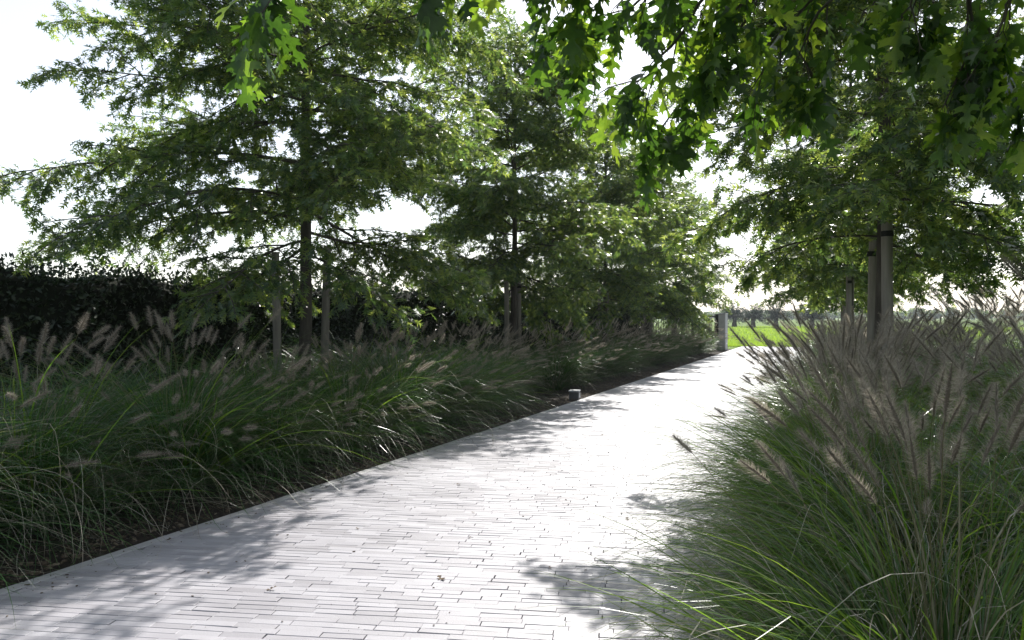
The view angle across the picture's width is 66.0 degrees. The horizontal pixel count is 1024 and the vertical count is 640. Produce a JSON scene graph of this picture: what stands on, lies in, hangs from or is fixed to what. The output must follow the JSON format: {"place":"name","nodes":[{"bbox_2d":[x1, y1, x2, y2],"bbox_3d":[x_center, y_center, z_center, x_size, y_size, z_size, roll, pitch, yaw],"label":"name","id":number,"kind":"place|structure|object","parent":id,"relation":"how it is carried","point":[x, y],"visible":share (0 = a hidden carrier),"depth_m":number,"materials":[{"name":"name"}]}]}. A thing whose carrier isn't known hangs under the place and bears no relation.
{"place":"outdoors","nodes":[
{"label":"outdoors","id":0,"kind":"place"},
{"bbox_2d":[0,361,69,534],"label":"fountain grass","id":1,"kind":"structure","parent":0,"point":[16,435],"depth_m":5.39,"materials":[{"name":"plant"}]},
{"bbox_2d":[0,329,282,516],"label":"fountain grass","id":2,"kind":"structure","parent":0,"point":[106,366],"depth_m":6.93,"materials":[{"name":"plant"}]},
{"bbox_2d":[98,327,400,472],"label":"fountain grass","id":3,"kind":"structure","parent":0,"point":[244,371],"depth_m":8.77,"materials":[{"name":"plant"}]},
{"bbox_2d":[240,320,480,433],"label":"fountain grass","id":4,"kind":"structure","parent":0,"point":[317,355],"depth_m":10.97,"materials":[{"name":"plant"}]},
{"bbox_2d":[0,349,731,588],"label":"soil","id":5,"kind":"structure","parent":0,"point":[140,538],"depth_m":6.31,"materials":[{"name":"black soil"}]},
{"bbox_2d":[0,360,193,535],"bbox_3d":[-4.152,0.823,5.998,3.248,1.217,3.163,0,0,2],"label":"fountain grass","id":6,"kind":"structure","parent":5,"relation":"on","point":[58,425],"depth_m":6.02,"materials":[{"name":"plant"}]},
{"bbox_2d":[0,312,303,632],"bbox_3d":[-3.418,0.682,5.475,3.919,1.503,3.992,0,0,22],"label":"fountain grass","id":7,"kind":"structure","parent":5,"relation":"on","point":[69,448],"depth_m":5.36,"materials":[{"name":"plant"}]},
{"bbox_2d":[0,306,415,559],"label":"fountain grass","id":8,"kind":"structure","parent":5,"relation":"on","point":[208,429],"depth_m":6.39,"materials":[{"name":"plant"}]},
{"bbox_2d":[0,0,527,431],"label":"oak tree","id":9,"kind":"object","parent":5,"relation":"on","point":[373,148],"visible":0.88,"depth_m":8.92,"materials":[{"name":"green plant"}]},
{"bbox_2d":[271,252,281,388],"bbox_3d":[-2.764,0.459,9.318,0.112,2.522,0.101,-2,1,-42],"label":"tree stake","id":10,"kind":"object","parent":5,"relation":"in","point":[276,328],"visible":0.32,"depth_m":9.27,"materials":[{"name":"brown wood"}]},
{"bbox_2d":[150,344,427,492],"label":"fountain grass","id":11,"kind":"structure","parent":5,"relation":"on","point":[308,428],"depth_m":7.46,"materials":[{"name":"plant"}]},
{"bbox_2d":[321,246,330,373],"bbox_3d":[-2.381,0.386,10.051,0.111,2.662,0.107,1,0,7],"label":"tree stake","id":12,"kind":"object","parent":5,"relation":"in","point":[325,314],"visible":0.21,"depth_m":10.01,"materials":[{"name":"brown wood"}]},
{"bbox_2d":[0,251,654,416],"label":"hedge","id":13,"kind":"object","parent":5,"relation":"on","point":[34,303],"visible":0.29,"depth_m":9.74,"materials":[{"name":"green plant"}]},
{"bbox_2d":[237,335,459,448],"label":"fountain grass","id":14,"kind":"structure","parent":5,"relation":"on","point":[335,369],"depth_m":9.68,"materials":[{"name":"plant"}]},
{"bbox_2d":[228,323,498,469],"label":"fountain grass","id":15,"kind":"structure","parent":5,"relation":"on","point":[382,387],"depth_m":8.49,"materials":[{"name":"plant"}]},
{"bbox_2d":[0,353,753,634],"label":"bark chips","id":16,"kind":"object","parent":5,"relation":"on","point":[45,562],"visible":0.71,"depth_m":6.19,"materials":[{"name":"brown wood"}]},
{"bbox_2d":[281,319,546,452],"bbox_3d":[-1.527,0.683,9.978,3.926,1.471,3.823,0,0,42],"label":"fountain grass","id":17,"kind":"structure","parent":5,"relation":"on","point":[437,371],"depth_m":9.69,"materials":[{"name":"plant"}]},
{"bbox_2d":[344,320,551,430],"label":"fountain grass","id":18,"kind":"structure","parent":5,"relation":"on","point":[465,387],"depth_m":10.82,"materials":[{"name":"plant"}]},
{"bbox_2d":[415,312,543,394],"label":"fountain grass","id":19,"kind":"object","parent":5,"relation":"on","point":[538,361],"depth_m":13.70,"materials":[{"name":"plant"}]},
{"bbox_2d":[403,321,570,420],"bbox_3d":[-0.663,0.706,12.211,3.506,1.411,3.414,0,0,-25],"label":"fountain grass","id":20,"kind":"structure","parent":5,"relation":"on","point":[523,350],"depth_m":11.99,"materials":[{"name":"plant"}]},
{"bbox_2d":[437,324,575,396],"bbox_3d":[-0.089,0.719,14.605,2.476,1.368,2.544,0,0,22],"label":"fountain grass","id":21,"kind":"object","parent":5,"relation":"on","point":[534,362],"depth_m":14.48,"materials":[{"name":"plant"}]},
{"bbox_2d":[504,280,509,356],"bbox_3d":[-0.103,0.367,15.727,0.107,2.662,0.111,-1,0,-28],"label":"tree stake","id":22,"kind":"object","parent":5,"relation":"in","point":[506,305],"visible":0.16,"depth_m":15.68,"materials":[{"name":"brown wood"}]},
{"bbox_2d":[375,8,657,354],"bbox_3d":[0.021,-2.324,16.070,5.846,7.641,6.034,0,0,-14],"label":"oak tree","id":23,"kind":"object","parent":5,"relation":"on","point":[548,136],"visible":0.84,"depth_m":15.26,"materials":[{"name":"green plant"}]},
{"bbox_2d":[475,322,563,388],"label":"fountain grass","id":24,"kind":"object","parent":5,"relation":"on","point":[526,344],"depth_m":15.69,"materials":[{"name":"plant"}]},
{"bbox_2d":[517,281,522,385],"bbox_3d":[0.162,0.435,16.472,0.112,2.522,0.101,0,1,20],"label":"tree stake","id":25,"kind":"object","parent":5,"relation":"in","point":[519,287],"visible":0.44,"depth_m":16.43,"materials":[{"name":"brown wood"}]},
{"bbox_2d":[568,389,580,400],"bbox_3d":[1.107,1.331,13.956,0.190,0.185,0.190,0,0,14],"label":"path light","id":26,"kind":"object","parent":5,"relation":"on","point":[574,394],"visible":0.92,"depth_m":13.87,"materials":[{"name":"metal"}]},
{"bbox_2d":[517,114,711,347],"bbox_3d":[2.538,-2.331,22.302,5.790,7.614,5.984,0,0,40],"label":"oak tree","id":27,"kind":"object","parent":5,"relation":"on","point":[613,192],"visible":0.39,"depth_m":21.50,"materials":[{"name":"green plant"}]},
{"bbox_2d":[611,317,664,345],"bbox_3d":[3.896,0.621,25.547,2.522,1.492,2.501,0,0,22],"label":"fountain grass","id":28,"kind":"object","parent":5,"relation":"on","point":[645,332],"depth_m":25.25,"materials":[{"name":"plant"}]},
{"bbox_2d":[615,317,679,340],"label":"fountain grass","id":29,"kind":"object","parent":5,"relation":"on","point":[652,329],"depth_m":27.24,"materials":[{"name":"plant"}]},
{"bbox_2d":[575,165,733,338],"bbox_3d":[4.753,-2.251,27.855,5.853,7.411,5.670,0,0,5],"label":"oak tree","id":30,"kind":"object","parent":5,"relation":"on","point":[690,311],"visible":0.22,"depth_m":26.97,"materials":[{"name":"green plant"}]},
{"bbox_2d":[629,185,739,341],"bbox_3d":[6.798,-2.179,32.515,5.500,7.233,5.684,0,0,-12],"label":"oak tree","id":31,"kind":"object","parent":5,"relation":"on","point":[712,293],"visible":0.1,"depth_m":31.75,"materials":[{"name":"green plant"}]},
{"bbox_2d":[653,314,718,348],"bbox_3d":[6.941,0.554,36.456,5.200,1.650,0.200,0,0,22],"label":"metal fence","id":32,"kind":"object","parent":5,"relation":"on","point":[715,316],"visible":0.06,"depth_m":35.46,"materials":[{"name":"black metal"}]},
{"bbox_2d":[674,319,727,354],"bbox_3d":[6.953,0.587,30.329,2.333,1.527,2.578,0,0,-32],"label":"fountain grass","id":33,"kind":"object","parent":5,"relation":"on","point":[700,348],"depth_m":30.08,"materials":[{"name":"plant"}]},
{"bbox_2d":[718,313,727,349],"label":"gate pier","id":34,"kind":"structure","parent":5,"relation":"on","point":[723,321],"depth_m":34.82,"materials":[{"name":"grey concrete"}]},
{"bbox_2d":[0,346,812,639],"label":"path","id":35,"kind":"structure","parent":0,"point":[414,532],"depth_m":4.87,"materials":[{"name":"stone"}]},
{"bbox_2d":[363,336,506,410],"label":"fountain grass","id":36,"kind":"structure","parent":0,"point":[434,354],"depth_m":12.69,"materials":[{"name":"plant"}]},
{"bbox_2d":[0,0,1023,317],"label":"sky","id":37,"kind":"structure","parent":0,"point":[42,124],"materials":[{"name":"white"}]},
{"bbox_2d":[491,328,569,386],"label":"fountain grass","id":38,"kind":"object","parent":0,"point":[538,346],"depth_m":16.42,"materials":[{"name":"plant"}]},
{"bbox_2d":[531,328,585,375],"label":"fountain grass","id":39,"kind":"object","parent":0,"point":[556,344],"depth_m":17.56,"materials":[{"name":"plant"}]},
{"bbox_2d":[523,324,605,357],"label":"fountain grass","id":40,"kind":"object","parent":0,"point":[565,344],"depth_m":18.74,"materials":[{"name":"plant"}]},
{"bbox_2d":[512,318,621,391],"bbox_3d":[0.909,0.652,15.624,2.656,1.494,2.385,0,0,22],"label":"fountain grass","id":41,"kind":"object","parent":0,"point":[563,378],"depth_m":15.47,"materials":[{"name":"plant"}]},
{"bbox_2d":[534,330,599,360],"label":"fountain grass","id":42,"kind":"object","parent":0,"point":[571,343],"depth_m":19.71,"materials":[{"name":"plant"}]},
{"bbox_2d":[547,319,637,354],"bbox_3d":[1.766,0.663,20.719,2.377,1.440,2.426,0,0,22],"label":"fountain grass","id":43,"kind":"object","parent":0,"point":[582,341],"depth_m":20.48,"materials":[{"name":"plant"}]},
{"bbox_2d":[557,330,629,380],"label":"fountain grass","id":44,"kind":"object","parent":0,"point":[594,371],"depth_m":17.76,"materials":[{"name":"plant"}]},
{"bbox_2d":[570,315,646,348],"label":"fountain grass","id":45,"kind":"object","parent":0,"point":[618,337],"depth_m":23.39,"materials":[{"name":"plant"}]},
{"bbox_2d":[568,319,662,377],"bbox_3d":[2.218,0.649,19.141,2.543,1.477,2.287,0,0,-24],"label":"fountain grass","id":46,"kind":"object","parent":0,"point":[613,368],"depth_m":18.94,"materials":[{"name":"plant"}]},
{"bbox_2d":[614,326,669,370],"bbox_3d":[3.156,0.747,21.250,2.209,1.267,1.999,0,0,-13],"label":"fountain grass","id":47,"kind":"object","parent":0,"point":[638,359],"depth_m":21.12,"materials":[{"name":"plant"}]},
{"bbox_2d":[612,326,688,368],"bbox_3d":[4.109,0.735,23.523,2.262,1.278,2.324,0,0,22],"label":"fountain grass","id":48,"kind":"object","parent":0,"point":[661,355],"depth_m":23.35,"materials":[{"name":"plant"}]},
{"bbox_2d":[638,323,696,363],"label":"fountain grass","id":49,"kind":"object","parent":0,"point":[669,352],"depth_m":24.55,"materials":[{"name":"plant"}]},
{"bbox_2d":[646,316,708,360],"bbox_3d":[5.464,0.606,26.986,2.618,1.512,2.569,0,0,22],"label":"fountain grass","id":50,"kind":"object","parent":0,"point":[686,351],"depth_m":26.77,"materials":[{"name":"plant"}]},
{"bbox_2d":[671,323,709,354],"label":"fountain grass","id":51,"kind":"object","parent":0,"point":[690,342],"depth_m":29.14,"materials":[{"name":"plant"}]},
{"bbox_2d":[688,321,733,350],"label":"fountain grass","id":52,"kind":"object","parent":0,"point":[714,342],"depth_m":33.67,"materials":[{"name":"plant"}]},
{"bbox_2d":[733,543,809,639],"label":"soil","id":53,"kind":"structure","parent":0,"point":[758,606],"depth_m":3.94,"materials":[{"name":"black soil"}]},
{"bbox_2d":[214,0,1023,212],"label":"oak tree","id":54,"kind":"object","parent":53,"relation":"on","point":[992,87],"visible":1,"depth_m":2.69,"materials":[{"name":"green plant"}]},
{"bbox_2d":[509,334,1023,639],"bbox_3d":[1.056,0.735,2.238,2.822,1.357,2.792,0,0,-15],"label":"fountain grass","id":55,"kind":"object","parent":53,"relation":"on","point":[989,629],"depth_m":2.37,"materials":[{"name":"plant"}]},
{"bbox_2d":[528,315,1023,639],"bbox_3d":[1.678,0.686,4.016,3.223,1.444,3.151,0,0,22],"label":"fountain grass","id":56,"kind":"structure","parent":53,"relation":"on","point":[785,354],"depth_m":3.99,"materials":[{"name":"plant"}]},
{"bbox_2d":[719,315,865,407],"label":"fountain grass","id":57,"kind":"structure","parent":53,"relation":"on","point":[754,378],"depth_m":11.34,"materials":[{"name":"plant"}]},
{"bbox_2d":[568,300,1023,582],"bbox_3d":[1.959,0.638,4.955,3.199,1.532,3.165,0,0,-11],"label":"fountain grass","id":58,"kind":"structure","parent":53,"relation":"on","point":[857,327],"depth_m":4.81,"materials":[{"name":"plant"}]},
{"bbox_2d":[746,320,906,403],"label":"fountain grass","id":59,"kind":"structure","parent":53,"relation":"on","point":[825,328],"depth_m":12.33,"materials":[{"name":"plant"}]},
{"bbox_2d":[630,0,1023,388],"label":"oak tree","id":60,"kind":"object","parent":53,"relation":"on","point":[830,192],"visible":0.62,"depth_m":7.07,"materials":[{"name":"green plant"}]},
{"bbox_2d":[648,324,1005,518],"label":"fountain grass","id":61,"kind":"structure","parent":53,"relation":"on","point":[844,350],"depth_m":5.98,"materials":[{"name":"plant"}]},
{"bbox_2d":[662,306,993,481],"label":"fountain grass","id":62,"kind":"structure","parent":53,"relation":"on","point":[793,397],"depth_m":6.99,"materials":[{"name":"plant"}]},
{"bbox_2d":[710,317,953,437],"bbox_3d":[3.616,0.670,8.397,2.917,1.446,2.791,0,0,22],"label":"fountain grass","id":63,"kind":"object","parent":53,"relation":"on","point":[797,343],"depth_m":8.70,"materials":[{"name":"plant"}]},
{"bbox_2d":[706,313,982,458],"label":"fountain grass","id":64,"kind":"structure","parent":53,"relation":"on","point":[848,322],"depth_m":7.82,"materials":[{"name":"plant"}]},
{"bbox_2d":[794,235,896,314],"bbox_3d":[11.814,-2.362,28.009,4.110,7.627,4.306,0,0,6],"label":"oak tree","id":65,"kind":"object","parent":53,"relation":"on","point":[857,308],"visible":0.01,"depth_m":27.54,"materials":[{"name":"green plant"}]},
{"bbox_2d":[846,275,852,343],"bbox_3d":[6.067,0.443,14.156,0.136,2.522,0.103,0,0,-6],"label":"tree stake","id":66,"kind":"object","parent":53,"relation":"in","point":[849,281],"visible":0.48,"depth_m":14.12,"materials":[{"name":"brown wood"}]},
{"bbox_2d":[775,98,926,315],"bbox_3d":[9.103,-2.341,21.648,4.110,7.627,4.306,0,0,-3],"label":"oak tree","id":67,"kind":"object","parent":53,"relation":"on","point":[862,299],"visible":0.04,"depth_m":21.36,"materials":[{"name":"green plant"}]},
{"bbox_2d":[723,1,997,337],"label":"oak tree","id":68,"kind":"object","parent":53,"relation":"on","point":[833,273],"visible":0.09,"depth_m":14.15,"materials":[{"name":"green plant"}]},
{"bbox_2d":[866,240,876,381],"bbox_3d":[3.594,0.463,7.909,0.112,2.522,0.102,1,1,24],"label":"tree stake","id":69,"kind":"object","parent":53,"relation":"in","point":[871,256],"visible":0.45,"depth_m":7.86,"materials":[{"name":"brown wood"}]},
{"bbox_2d":[880,219,894,398],"bbox_3d":[3.406,0.396,7.124,0.111,2.662,0.107,-1,0,41],"label":"tree stake","id":70,"kind":"object","parent":53,"relation":"in","point":[886,233],"visible":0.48,"depth_m":7.09,"materials":[{"name":"brown wood"}]},
{"bbox_2d":[828,310,981,361],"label":"fountain grass","id":71,"kind":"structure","parent":53,"relation":"on","point":[924,334],"depth_m":11.46,"materials":[{"name":"plant"}]},
{"bbox_2d":[792,308,1022,414],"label":"fountain grass","id":72,"kind":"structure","parent":53,"relation":"on","point":[949,320],"depth_m":7.90,"materials":[{"name":"plant"}]},
{"bbox_2d":[802,321,1023,425],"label":"fountain grass","id":73,"kind":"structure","parent":53,"relation":"on","point":[945,334],"depth_m":6.84,"materials":[{"name":"plant"}]},
{"bbox_2d":[808,304,1023,456],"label":"fountain grass","id":74,"kind":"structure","parent":53,"relation":"on","point":[955,334],"depth_m":6.31,"materials":[{"name":"plant"}]},
{"bbox_2d":[825,304,1006,388],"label":"fountain grass","id":75,"kind":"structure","parent":53,"relation":"on","point":[915,312],"depth_m":9.73,"materials":[{"name":"plant"}]},
{"bbox_2d":[824,303,1023,489],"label":"fountain grass","id":76,"kind":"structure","parent":53,"relation":"on","point":[991,363],"depth_m":5.19,"materials":[{"name":"plant"}]},
{"bbox_2d":[878,272,1023,434],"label":"fountain grass","id":77,"kind":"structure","parent":53,"relation":"on","point":[1008,314],"depth_m":6.88,"materials":[{"name":"plant"}]},
{"bbox_2d":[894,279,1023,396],"bbox_3d":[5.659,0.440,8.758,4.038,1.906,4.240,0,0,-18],"label":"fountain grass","id":78,"kind":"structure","parent":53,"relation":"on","point":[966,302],"depth_m":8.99,"materials":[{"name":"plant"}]},
{"bbox_2d":[896,253,1023,443],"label":"fountain grass","id":79,"kind":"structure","parent":53,"relation":"on","point":[1010,265],"depth_m":6.05,"materials":[{"name":"plant"}]},
{"bbox_2d":[907,296,1023,353],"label":"fountain grass","id":80,"kind":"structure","parent":53,"relation":"on","point":[970,317],"depth_m":12.80,"materials":[{"name":"plant"}]},
{"bbox_2d":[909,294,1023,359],"bbox_3d":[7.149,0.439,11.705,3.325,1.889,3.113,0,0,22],"label":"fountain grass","id":81,"kind":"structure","parent":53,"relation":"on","point":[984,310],"depth_m":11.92,"materials":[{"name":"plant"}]},
{"bbox_2d":[928,319,1023,482],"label":"fountain grass","id":82,"kind":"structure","parent":53,"relation":"on","point":[978,326],"depth_m":5.51,"materials":[{"name":"plant"}]},
{"bbox_2d":[720,314,926,419],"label":"fountain grass","id":83,"kind":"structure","parent":0,"point":[865,325],"depth_m":10.51,"materials":[{"name":"plant"}]},
{"bbox_2d":[654,318,1023,348],"bbox_3d":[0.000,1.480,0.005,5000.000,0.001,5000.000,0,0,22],"label":"ground","id":84,"kind":"structure","parent":0,"point":[760,323],"depth_m":164.03,"materials":[{"name":"green plant"}]},
{"bbox_2d":[0,346,756,639],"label":"path edging","id":85,"kind":"object","parent":84,"relation":"on","point":[18,587],"visible":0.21,"depth_m":5.70,"materials":[{"name":"metal"}]},
{"bbox_2d":[720,299,749,326],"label":"willow tree","id":86,"kind":"object","parent":84,"relation":"on","point":[735,315],"visible":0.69,"depth_m":123.24,"materials":[{"name":"green plant"}]},
{"bbox_2d":[738,301,769,326],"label":"willow tree","id":87,"kind":"object","parent":84,"relation":"on","point":[755,312],"visible":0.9,"depth_m":115.71,"materials":[{"name":"green plant"}]},
{"bbox_2d":[760,301,794,325],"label":"willow tree","id":88,"kind":"object","parent":84,"relation":"on","point":[773,313],"visible":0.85,"depth_m":114.05,"materials":[{"name":"green plant"}]},
{"bbox_2d":[793,302,829,326],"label":"willow tree","id":89,"kind":"object","parent":84,"relation":"on","point":[813,316],"visible":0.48,"depth_m":113.35,"materials":[{"name":"green plant"}]},
{"bbox_2d":[664,306,1023,320],"bbox_3d":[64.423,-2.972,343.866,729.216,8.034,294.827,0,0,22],"label":"woodland","id":90,"kind":"object","parent":84,"relation":"on","point":[902,314],"visible":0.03,"depth_m":376.08,"materials":[{"name":"green plant"}]},
{"bbox_2d":[670,323,1023,639],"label":"fountain grass","id":91,"kind":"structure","parent":0,"point":[925,347],"depth_m":3.45,"materials":[{"name":"plant"}]},
{"bbox_2d":[728,326,1023,346],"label":"meadow grass","id":92,"kind":"structure","parent":0,"point":[742,331],"depth_m":64.80,"materials":[{"name":"green plant"}]},
{"bbox_2d":[783,308,1023,550],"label":"fountain grass","id":93,"kind":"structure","parent":0,"point":[1015,351],"depth_m":4.25,"materials":[{"name":"plant"}]},
{"bbox_2d":[830,316,981,376],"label":"fountain grass","id":94,"kind":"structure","parent":0,"point":[931,340],"depth_m":10.39,"materials":[{"name":"plant"}]},
{"bbox_2d":[835,310,1018,390],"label":"fountain grass","id":95,"kind":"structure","parent":0,"point":[964,328],"depth_m":8.63,"materials":[{"name":"plant"}]},
{"bbox_2d":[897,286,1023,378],"bbox_3d":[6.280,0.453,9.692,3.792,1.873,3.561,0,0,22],"label":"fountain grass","id":96,"kind":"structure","parent":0,"point":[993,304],"depth_m":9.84,"materials":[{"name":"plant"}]},
{"bbox_2d":[901,286,1023,370],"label":"fountain grass","id":97,"kind":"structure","parent":0,"point":[942,301],"depth_m":11.19,"materials":[{"name":"plant"}]},
{"bbox_2d":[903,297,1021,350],"bbox_3d":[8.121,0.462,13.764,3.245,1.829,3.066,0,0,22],"label":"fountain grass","id":98,"kind":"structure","parent":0,"point":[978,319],"depth_m":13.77,"materials":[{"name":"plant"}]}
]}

